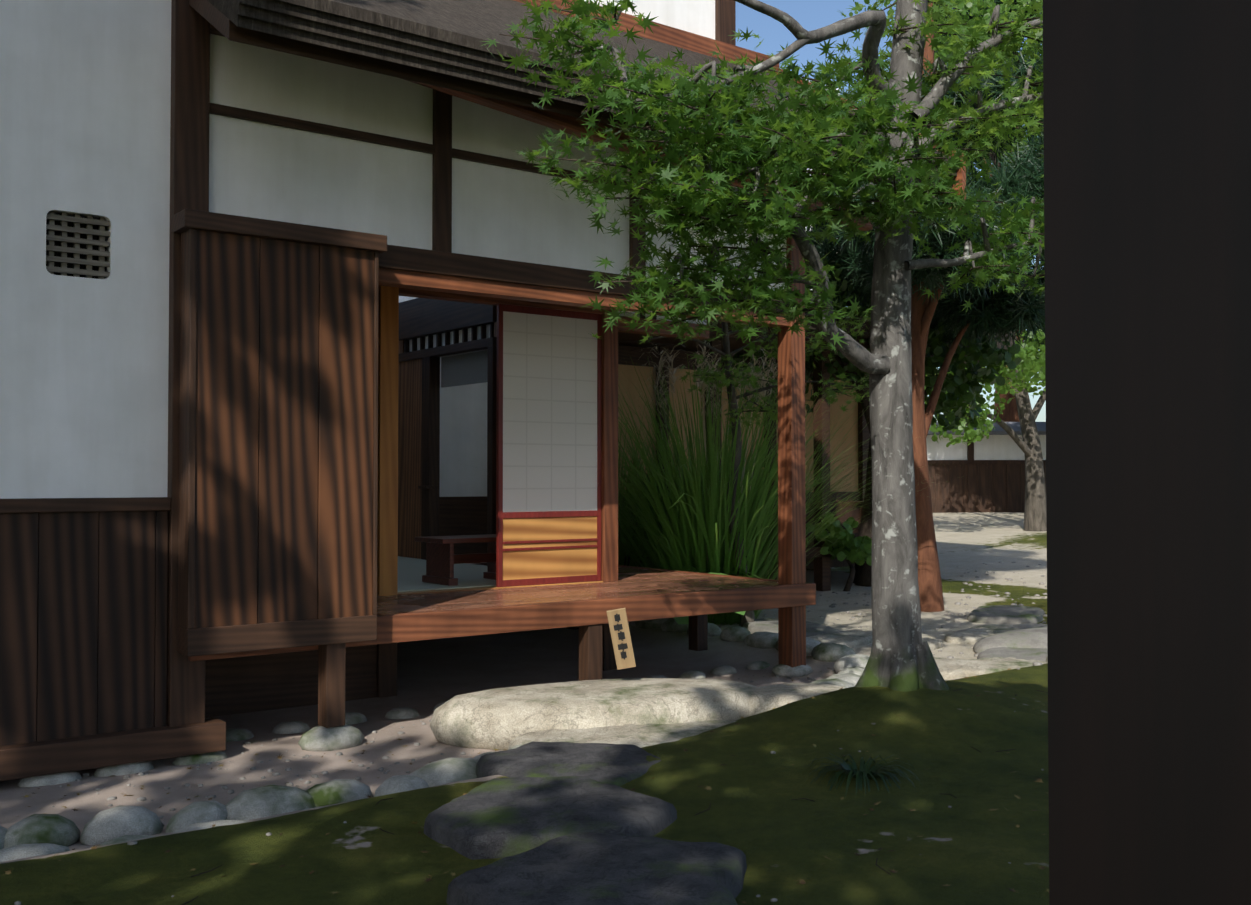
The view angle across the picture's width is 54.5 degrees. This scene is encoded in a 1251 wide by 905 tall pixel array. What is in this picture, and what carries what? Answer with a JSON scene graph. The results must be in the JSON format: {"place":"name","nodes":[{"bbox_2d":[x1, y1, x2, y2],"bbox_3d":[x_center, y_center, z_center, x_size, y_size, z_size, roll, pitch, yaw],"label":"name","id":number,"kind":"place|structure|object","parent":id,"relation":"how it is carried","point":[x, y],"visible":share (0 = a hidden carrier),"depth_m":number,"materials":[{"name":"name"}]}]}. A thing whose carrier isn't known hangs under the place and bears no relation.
{"place":"outdoors","nodes":[
{"label":"outdoors","id":0,"kind":"place"},
{"bbox_2d":[257,253,318,592],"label":"wood siding boards","id":1,"kind":"object","parent":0,"point":[258,438],"visible":0.14,"depth_m":5.82,"materials":[{"name":"brown wood"}]},
{"bbox_2d":[398,556,495,591],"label":"interior floor","id":2,"kind":"structure","parent":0,"point":[411,571],"depth_m":8.49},
{"bbox_2d":[398,322,496,558],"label":"room wall","id":3,"kind":"structure","parent":0,"point":[409,436],"depth_m":10.55,"materials":[{"name":"brown wood"}]},
{"bbox_2d":[421,346,496,559],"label":"interior posts","id":4,"kind":"object","parent":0,"point":[430,460],"visible":0.62,"depth_m":10.23,"materials":[{"name":"brown wood"}]},
{"bbox_2d":[439,496,486,553],"bbox_3d":[-1.466,0.663,10.828,0.840,0.540,0.150,1,-2,-37],"label":"veranda wainscot","id":5,"kind":"object","parent":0,"point":[462,515],"visible":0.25,"depth_m":10.79,"materials":[{"name":"brown wood"}]},
{"bbox_2d":[188,583,815,660],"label":"veranda edge beam","id":6,"kind":"structure","parent":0,"point":[414,626],"depth_m":6.80,"materials":[{"name":"brown wood"}]},
{"bbox_2d":[607,608,635,669],"bbox_3d":[-0.022,0.980,6.383,0.100,0.330,0.018,-10,13,0],"label":"sign board","id":7,"kind":"object","parent":6,"relation":"attached to","point":[627,662],"visible":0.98,"depth_m":6.37,"materials":[{"name":"beige wood"}]},
{"bbox_2d":[613,614,627,659],"bbox_3d":[-0.026,0.966,6.370,0.053,0.259,0.005,-10,13,1],"label":"sign lettering","id":8,"kind":"object","parent":7,"relation":"on","point":[621,636],"visible":1,"depth_m":6.37},
{"bbox_2d":[0,512,1048,904],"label":"ground","id":9,"kind":"structure","parent":0,"point":[782,836],"depth_m":4.70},
{"bbox_2d":[0,497,225,780],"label":"wainscot rails","id":10,"kind":"object","parent":9,"relation":"on","point":[36,758],"visible":1,"depth_m":5.30,"materials":[{"name":"brown wood"}]},
{"bbox_2d":[0,0,170,498],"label":"block wall","id":11,"kind":"structure","parent":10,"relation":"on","point":[85,101],"depth_m":5.38,"materials":[{"name":"paint"}]},
{"bbox_2d":[46,213,106,278],"bbox_3d":[-2.464,-0.916,5.427,0.290,0.305,0.015,1,-2,-37],"label":"vent","id":12,"kind":"object","parent":11,"relation":"attached to","point":[82,246],"depth_m":5.42,"materials":[{"name":"black"}]},
{"bbox_2d":[46,211,109,278],"bbox_3d":[-2.437,-0.917,5.391,0.270,0.285,0.035,1,-2,-37],"label":"vent lattice","id":13,"kind":"object","parent":11,"relation":"attached to","point":[101,253],"visible":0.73,"depth_m":5.38,"materials":[{"name":"brown wood"}]},
{"bbox_2d":[0,511,167,745],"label":"wainscot boards","id":14,"kind":"object","parent":11,"relation":"attached to","point":[83,623],"visible":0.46,"depth_m":5.31,"materials":[{"name":"brown wood"}]},
{"bbox_2d":[166,0,209,726],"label":"corner post","id":15,"kind":"object","parent":11,"relation":"attached to","point":[190,106],"visible":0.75,"depth_m":5.58,"materials":[{"name":"brown wood"}]},
{"bbox_2d":[171,209,386,656],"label":"shutter box rails","id":16,"kind":"object","parent":11,"relation":"attached to","point":[235,638],"visible":0.85,"depth_m":5.66,"materials":[{"name":"brown wood"}]},
{"bbox_2d":[178,229,378,628],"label":"tobukuro stiles","id":17,"kind":"object","parent":16,"relation":"attached to","point":[187,419],"visible":0.65,"depth_m":5.48,"materials":[{"name":"brown wood"}]},
{"bbox_2d":[194,230,373,627],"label":"tobukuro boards","id":18,"kind":"object","parent":16,"relation":"attached to","point":[285,492],"visible":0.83,"depth_m":5.71,"materials":[{"name":"brown wood"}]},
{"bbox_2d":[205,285,378,717],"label":"dark wall","id":19,"kind":"structure","parent":9,"relation":"on","point":[245,684],"depth_m":6.84,"materials":[{"name":"brown wood"}]},
{"bbox_2d":[399,288,708,339],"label":"lintel beam","id":20,"kind":"structure","parent":19,"relation":"attached to","point":[407,292],"depth_m":7.97,"materials":[{"name":"red wood"}]},
{"bbox_2d":[618,311,706,324],"bbox_3d":[0.248,-1.085,8.632,0.840,0.300,0.040,1,-2,-37],"label":"side kokabe","id":21,"kind":"object","parent":20,"relation":"attached to","point":[646,315],"depth_m":8.59,"materials":[{"name":"paint"}]},
{"bbox_2d":[0,618,869,861],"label":"cobble edging","id":22,"kind":"object","parent":9,"relation":"on","point":[32,835],"visible":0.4,"depth_m":4.84,"materials":[{"name":"stone"}]},
{"bbox_2d":[778,181,805,667],"bbox_3d":[1.104,-0.256,8.073,0.130,3.340,0.130,1,-2,-37],"label":"corner post","id":23,"kind":"object","parent":22,"relation":"on","point":[791,509],"visible":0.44,"depth_m":8.02,"materials":[{"name":"red wood"}]},
{"bbox_2d":[318,615,707,727],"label":"veranda support posts","id":24,"kind":"object","parent":9,"relation":"on","point":[596,655],"visible":0.42,"depth_m":6.95,"materials":[{"name":"brown wood"}]},
{"bbox_2d":[398,581,602,594],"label":"door track","id":25,"kind":"structure","parent":24,"relation":"on","point":[445,590],"depth_m":7.65,"materials":[{"name":"orange wood"}]},
{"bbox_2d":[496,304,600,586],"bbox_3d":[-0.495,-0.041,8.013,0.815,1.813,0.032,1,-2,-37],"label":"shoji frame","id":26,"kind":"object","parent":25,"relation":"on","point":[500,514],"visible":0.96,"depth_m":7.91,"materials":[{"name":"red wood"}]},
{"bbox_2d":[503,311,596,511],"bbox_3d":[-0.490,-0.258,8.012,0.751,1.290,0.002,1,-2,-37],"label":"shoji paper","id":27,"kind":"object","parent":26,"relation":"attached to","point":[549,413],"visible":1,"depth_m":8.00,"materials":[{"name":"white paper"}]},
{"bbox_2d":[503,516,596,579],"bbox_3d":[-0.495,0.625,7.999,0.751,0.395,0.014,1,-2,-37],"label":"door lower panel","id":28,"kind":"object","parent":26,"relation":"in","point":[531,564],"visible":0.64,"depth_m":7.99,"materials":[{"name":"wood"}]},
{"bbox_2d":[377,562,781,614],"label":"veranda floor","id":29,"kind":"structure","parent":24,"relation":"on","point":[634,582],"depth_m":7.52,"materials":[{"name":"brown wood"}]},
{"bbox_2d":[377,286,398,595],"bbox_3d":[-1.449,-0.593,7.318,0.120,2.900,0.120,1,-2,-37],"label":"post","id":30,"kind":"object","parent":29,"relation":"on","point":[387,519],"visible":0.46,"depth_m":7.25,"materials":[{"name":"orange wood"}]},
{"bbox_2d":[416,297,487,496],"bbox_3d":[-1.481,-0.816,10.880,0.840,2.500,0.100,1,-2,-37],"label":"wall panel","id":31,"kind":"object","parent":29,"relation":"on","point":[463,440],"depth_m":10.83,"materials":[{"name":"white paper"}]},
{"bbox_2d":[601,309,617,581],"bbox_3d":[-0.133,-0.571,8.329,0.120,2.900,0.120,1,-2,-37],"label":"post","id":32,"kind":"object","parent":29,"relation":"on","point":[609,455],"visible":0.35,"depth_m":8.26,"materials":[{"name":"red wood"}]},
{"bbox_2d":[618,565,777,581],"bbox_3d":[-0.634,0.990,10.469,0.049,0.141,6.041,1,-2,-37],"label":"veranda edge","id":33,"kind":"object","parent":29,"relation":"attached to","point":[698,573],"depth_m":8.91,"materials":[{"name":"brown wood"}]},
{"bbox_2d":[4,668,1048,903],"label":"ground litter","id":34,"kind":"object","parent":9,"relation":"on","point":[452,873],"visible":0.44,"depth_m":4.33,"materials":[{"name":"plant"}]},
{"bbox_2d":[14,561,1046,904],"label":"ground pebbles","id":35,"kind":"object","parent":9,"relation":"on","point":[380,769],"visible":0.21,"depth_m":5.58,"materials":[{"name":"stone"}]},
{"bbox_2d":[424,776,676,859],"bbox_3d":[-0.286,1.311,4.168,0.815,0.237,0.898,1,-2,-37],"label":"step stone","id":36,"kind":"object","parent":9,"relation":"on","point":[498,818],"visible":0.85,"depth_m":4.03,"materials":[{"name":"grey stone"}]},
{"bbox_2d":[476,741,660,786],"bbox_3d":[-0.183,1.369,4.998,0.786,0.237,0.909,1,-2,-37],"label":"step stone","id":37,"kind":"object","parent":9,"relation":"on","point":[619,765],"visible":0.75,"depth_m":4.95,"materials":[{"name":"grey stone"}]},
{"bbox_2d":[446,831,746,904],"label":"step stone","id":38,"kind":"object","parent":9,"relation":"on","point":[582,868],"visible":1,"depth_m":3.39,"materials":[{"name":"grey stone"}]},
{"bbox_2d":[508,719,735,748],"bbox_3d":[0.054,1.398,5.686,1.250,0.197,0.579,0,-1,-18],"label":"stepping stone","id":39,"kind":"object","parent":9,"relation":"on","point":[645,735],"visible":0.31,"depth_m":5.63,"materials":[{"name":"beige stone"}]},
{"bbox_2d":[429,678,844,749],"bbox_3d":[0.116,1.354,6.307,2.256,0.284,0.870,0,-1,-15],"label":"stepping stone","id":40,"kind":"object","parent":9,"relation":"on","point":[498,718],"visible":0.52,"depth_m":5.97,"materials":[{"name":"beige stone"}]},
{"bbox_2d":[618,402,729,567],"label":"susuki blades","id":41,"kind":"object","parent":9,"relation":"on","point":[622,553],"visible":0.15,"depth_m":10.50,"materials":[{"name":"green plant"}]},
{"bbox_2d":[655,565,759,623],"bbox_3d":[0.597,1.160,9.737,1.222,0.504,1.219,1,-2,-37],"label":"hosta","id":42,"kind":"object","parent":9,"relation":"on","point":[682,620],"depth_m":9.40,"materials":[{"name":"green plant"}]},
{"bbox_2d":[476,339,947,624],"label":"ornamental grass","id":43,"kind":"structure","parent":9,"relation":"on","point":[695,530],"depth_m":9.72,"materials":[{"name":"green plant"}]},
{"bbox_2d":[642,340,777,417],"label":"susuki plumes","id":44,"kind":"object","parent":43,"relation":"attached to","point":[704,385],"visible":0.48,"depth_m":10.04,"materials":[{"name":"plant"}]},
{"bbox_2d":[621,259,870,626],"bbox_3d":[0.974,-0.401,9.556,2.586,3.622,1.814,1,-2,-37],"label":"small tree","id":45,"kind":"object","parent":9,"relation":"on","point":[754,379],"depth_m":9.55,"materials":[{"name":"plant"}]},
{"bbox_2d":[739,618,843,636],"bbox_3d":[1.298,1.409,9.462,0.646,0.136,1.232,0,-1,-18],"label":"rock","id":46,"kind":"object","parent":9,"relation":"on","point":[771,625],"visible":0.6,"depth_m":9.40,"materials":[{"name":"grey stone"}]},
{"bbox_2d":[618,322,988,591],"bbox_3d":[-0.917,0.215,15.577,5.700,2.640,9.100,1,-2,-37],"label":"dark wing wood","id":47,"kind":"object","parent":9,"relation":"on","point":[822,572],"visible":0.1,"depth_m":12.41,"materials":[{"name":"brown wood"}]},
{"bbox_2d":[593,0,1042,691],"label":"tree","id":48,"kind":"object","parent":9,"relation":"on","point":[901,658],"visible":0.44,"depth_m":5.99,"materials":[{"name":"grey plant"}]},
{"bbox_2d":[481,0,993,296],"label":"maple leaves","id":49,"kind":"object","parent":48,"relation":"attached to","point":[694,201],"visible":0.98,"depth_m":5.18,"materials":[{"name":"green plant"}]},
{"bbox_2d":[499,5,983,261],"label":"maple twigs","id":50,"kind":"object","parent":48,"relation":"attached to","point":[685,116],"visible":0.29,"depth_m":5.21,"materials":[{"name":"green plant"}]},
{"bbox_2d":[581,170,1044,363],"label":"maple leaves","id":51,"kind":"object","parent":48,"relation":"attached to","point":[763,290],"visible":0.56,"depth_m":5.39,"materials":[{"name":"green plant"}]},
{"bbox_2d":[600,200,1044,325],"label":"maple twigs","id":52,"kind":"object","parent":48,"relation":"attached to","point":[804,309],"visible":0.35,"depth_m":5.44,"materials":[{"name":"green plant"}]},
{"bbox_2d":[835,0,1043,177],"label":"maple leaves","id":53,"kind":"object","parent":48,"relation":"attached to","point":[934,13],"visible":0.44,"depth_m":6.19,"materials":[{"name":"green plant"}]},
{"bbox_2d":[881,1,1043,143],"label":"maple twigs","id":54,"kind":"object","parent":48,"relation":"attached to","point":[1000,27],"visible":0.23,"depth_m":6.17,"materials":[{"name":"green plant"}]},
{"bbox_2d":[806,512,871,591],"bbox_3d":[2.226,1.162,12.335,0.883,1.134,0.778,1,-2,-37],"label":"shrub","id":55,"kind":"object","parent":9,"relation":"on","point":[856,550],"depth_m":12.24,"materials":[{"name":"green plant"}]},
{"bbox_2d":[808,630,872,647],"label":"stepping stone","id":56,"kind":"object","parent":9,"relation":"on","point":[853,639],"visible":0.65,"depth_m":8.77,"materials":[{"name":"beige stone"}]},
{"bbox_2d":[806,753,920,796],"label":"lily turf","id":57,"kind":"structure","parent":9,"relation":"on","point":[864,773],"depth_m":4.61,"materials":[{"name":"green plant"}]},
{"bbox_2d":[721,92,1020,586],"bbox_3d":[2.385,-1.188,12.978,3.500,5.822,3.111,1,-2,-37],"label":"tree","id":58,"kind":"object","parent":9,"relation":"on","point":[957,398],"depth_m":12.57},
{"bbox_2d":[805,0,1044,611],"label":"tree","id":59,"kind":"object","parent":9,"relation":"on","point":[990,313],"depth_m":10.87,"materials":[{"name":"plant"}]},
{"bbox_2d":[922,638,942,649],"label":"rock","id":60,"kind":"object","parent":9,"relation":"on","point":[934,644],"visible":0.23,"depth_m":8.56,"materials":[{"name":"beige stone"}]},
{"bbox_2d":[847,167,1040,419],"bbox_3d":[8.115,-3.550,30.218,11.552,10.331,6.477,1,-2,-37],"label":"tree","id":61,"kind":"object","parent":9,"relation":"on","point":[995,332],"depth_m":29.74,"materials":[{"name":"green plant"}]},
{"bbox_2d":[849,0,1045,486],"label":"tree","id":62,"kind":"object","parent":9,"relation":"on","point":[964,7],"depth_m":21.01,"materials":[{"name":"green plant"}]},
{"bbox_2d":[934,657,965,679],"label":"rock","id":63,"kind":"object","parent":9,"relation":"on","point":[947,673],"visible":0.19,"depth_m":7.32,"materials":[{"name":"beige stone"}]},
{"bbox_2d":[944,624,1012,643],"bbox_3d":[2.779,1.411,9.245,0.456,0.142,1.153,-1,-2,37],"label":"stepping stone","id":64,"kind":"object","parent":9,"relation":"on","point":[972,635],"visible":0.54,"depth_m":8.99,"materials":[{"name":"beige stone"}]},
{"bbox_2d":[924,329,1046,531],"bbox_3d":[6.682,-0.876,19.325,6.164,4.824,3.959,1,-2,-37],"label":"tree","id":65,"kind":"object","parent":9,"relation":"on","point":[1030,365],"depth_m":18.61,"materials":[{"name":"green plant"}]},
{"bbox_2d":[927,439,1045,512],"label":"wall battens","id":66,"kind":"object","parent":9,"relation":"on","point":[970,461],"visible":0.15,"depth_m":23.88,"materials":[{"name":"brown wood"}]},
{"bbox_2d":[928,422,1045,434],"bbox_3d":[12.840,-0.480,23.927,23.000,0.260,0.840,0,-1,1],"label":"garden wall tile cap","id":67,"kind":"object","parent":66,"relation":"on","point":[1016,428],"depth_m":23.71,"materials":[{"name":"grey tile"}]},
{"bbox_2d":[945,657,1046,676],"bbox_3d":[2.296,1.371,7.562,0.791,0.142,0.457,1,-1,-26],"label":"stepping stone","id":68,"kind":"object","parent":9,"relation":"on","point":[973,667],"visible":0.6,"depth_m":7.46,"materials":[{"name":"beige stone"}]},
{"bbox_2d":[967,605,1044,624],"bbox_3d":[3.299,1.423,10.491,0.619,0.136,1.118,0,-1,22],"label":"stepping stone","id":69,"kind":"object","parent":9,"relation":"on","point":[1005,614],"visible":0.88,"depth_m":10.17,"materials":[{"name":"grey stone"}]},
{"bbox_2d":[967,128,1044,329],"bbox_3d":[8.351,-3.814,19.743,6.582,4.741,4.832,0,-1,-10],"label":"pine","id":70,"kind":"object","parent":9,"relation":"on","point":[1021,155],"visible":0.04,"depth_m":20.02,"materials":[{"name":"green plant"}]},
{"bbox_2d":[973,627,1046,652],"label":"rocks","id":71,"kind":"object","parent":9,"relation":"on","point":[1035,637],"visible":0.15,"depth_m":8.32,"materials":[{"name":"grey stone"}]},
{"bbox_2d":[977,647,1047,661],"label":"stepping stone","id":72,"kind":"object","parent":9,"relation":"on","point":[1038,654],"visible":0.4,"depth_m":7.96,"materials":[{"name":"grey stone"}]},
{"bbox_2d":[989,623,1046,633],"bbox_3d":[3.131,1.403,9.217,0.992,0.136,0.680,1,-2,-37],"label":"garden step","id":73,"kind":"object","parent":9,"relation":"on","point":[1021,626],"visible":0.21,"depth_m":9.31,"materials":[{"name":"grey stone"}]},
{"bbox_2d":[1024,320,1044,359],"bbox_3d":[13.836,-5.122,32.371,9.348,13.563,7.326,1,-2,-37],"label":"tree","id":74,"kind":"object","parent":9,"relation":"on","point":[1037,358],"depth_m":30.81,"materials":[{"name":"green plant"}]},
{"bbox_2d":[1043,0,1250,904],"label":"post","id":75,"kind":"object","parent":9,"relation":"on","point":[1147,171],"depth_m":0.91,"materials":[{"name":"brown wood"}]},
{"bbox_3d":[-2.448,0.042,8.934,3.220,2.900,3.700,1,-2,-37],"label":"room","id":76,"kind":"object","parent":9,"relation":"on","visible":0},
{"bbox_2d":[398,298,496,488],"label":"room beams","id":77,"kind":"structure","parent":76,"relation":"attached to","point":[421,318],"depth_m":10.08,"materials":[{"name":"brown wood"}]},
{"bbox_2d":[409,324,489,351],"bbox_3d":[-1.653,-0.937,10.359,0.010,0.120,2.240,1,-2,-37],"label":"room ranma paper","id":78,"kind":"object","parent":77,"relation":"attached to","point":[451,337],"depth_m":10.08,"materials":[{"name":"white paper"}]},
{"bbox_2d":[441,350,487,387],"bbox_3d":[-1.283,-0.687,9.926,0.007,0.260,0.910,1,-2,-37],"label":"room sudare","id":79,"kind":"object","parent":77,"relation":"attached to","point":[464,369],"visible":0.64,"depth_m":9.97,"materials":[{"name":"grey"}]},
{"bbox_2d":[415,534,495,585],"bbox_3d":[-1.026,0.709,8.069,0.640,0.300,0.380,1,-2,-37],"label":"table","id":80,"kind":"object","parent":76,"relation":"on","point":[442,558],"visible":0.65,"depth_m":7.94,"materials":[{"name":"brown wood"}]},
{"bbox_2d":[189,0,939,196],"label":"roof eave","id":81,"kind":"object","parent":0,"point":[220,22],"depth_m":5.62,"materials":[{"name":"brown wood"}]},
{"bbox_2d":[207,0,958,187],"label":"roof layers","id":82,"kind":"object","parent":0,"point":[447,37],"visible":0.46,"depth_m":5.74,"materials":[{"name":"brown wood"}]},
{"bbox_2d":[209,24,787,313],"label":"wooden beams","id":83,"kind":"structure","parent":82,"relation":"attached to","point":[445,263],"depth_m":6.51,"materials":[{"name":"brown wood"}]},
{"bbox_2d":[209,34,786,289],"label":"upper plaster wall","id":84,"kind":"structure","parent":83,"relation":"attached to","point":[270,172],"depth_m":6.28,"materials":[{"name":"white paint"}]},
{"bbox_2d":[432,89,645,275],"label":"wooden posts","id":85,"kind":"object","parent":83,"relation":"attached to","point":[442,183],"visible":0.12,"depth_m":6.45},
{"bbox_2d":[401,78,872,230],"bbox_3d":[-0.009,-1.737,6.771,4.070,0.501,0.100,1,-2,-37],"label":"board","id":86,"kind":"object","parent":82,"relation":"attached to","point":[570,125],"depth_m":6.46,"materials":[{"name":"red wood"}]},
{"bbox_2d":[584,0,714,39],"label":"wall","id":87,"kind":"structure","parent":82,"relation":"on","point":[697,17],"depth_m":8.87,"materials":[{"name":"paint"}]},
{"bbox_2d":[715,0,735,45],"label":"post","id":88,"kind":"object","parent":87,"relation":"attached to","point":[725,18],"depth_m":9.06,"materials":[{"name":"brown wood"}]},
{"bbox_2d":[379,268,789,326],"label":"wooden beam","id":89,"kind":"structure","parent":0,"point":[447,284],"depth_m":6.68,"materials":[{"name":"brown wood"}]},
{"bbox_2d":[399,80,838,302],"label":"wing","id":90,"kind":"structure","parent":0,"point":[403,298],"depth_m":12.35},
{"bbox_2d":[513,0,778,71],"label":"fascia board","id":91,"kind":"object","parent":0,"point":[673,36],"depth_m":8.76,"materials":[{"name":"brown wood"}]},
{"bbox_2d":[623,492,859,568],"bbox_3d":[0.875,0.845,12.570,4.900,0.850,0.030,1,-2,-37],"label":"fence","id":92,"kind":"object","parent":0,"point":[855,515],"depth_m":13.75,"materials":[{"name":"brown wood"}]},
{"bbox_2d":[618,364,857,493],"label":"fence panels","id":93,"kind":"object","parent":92,"relation":"on","point":[627,379],"depth_m":12.53,"materials":[{"name":"brown wood"}]},
{"bbox_2d":[805,501,863,543],"bbox_3d":[2.397,0.759,13.217,1.200,0.450,0.380,1,-2,-37],"label":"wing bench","id":94,"kind":"object","parent":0,"point":[854,503],"visible":0.06,"depth_m":13.01,"materials":[{"name":"brown wood"}]},
{"bbox_2d":[711,312,1014,350],"bbox_3d":[-0.817,-1.196,15.558,6.000,0.180,9.300,1,-2,-37],"label":"wing roof edge","id":95,"kind":"object","parent":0,"point":[813,326],"depth_m":12.13,"materials":[{"name":"brown wood"}]},
{"bbox_2d":[775,67,965,214],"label":"wooden beam","id":96,"kind":"structure","parent":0,"point":[961,174],"depth_m":7.96,"materials":[{"name":"brown wood"}]},
{"bbox_2d":[736,0,1045,421],"label":"sky","id":97,"kind":"structure","parent":0,"point":[811,15],"materials":[{"name":"blue"}]},
{"bbox_2d":[926,435,1045,512],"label":"garden wall","id":98,"kind":"structure","parent":0,"point":[985,488],"depth_m":23.90,"materials":[{"name":"white paint"}]},
{"bbox_2d":[934,0,1042,421],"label":"tree","id":99,"kind":"object","parent":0,"point":[1010,412],"depth_m":25.57,"materials":[{"name":"green plant"}]}
]}

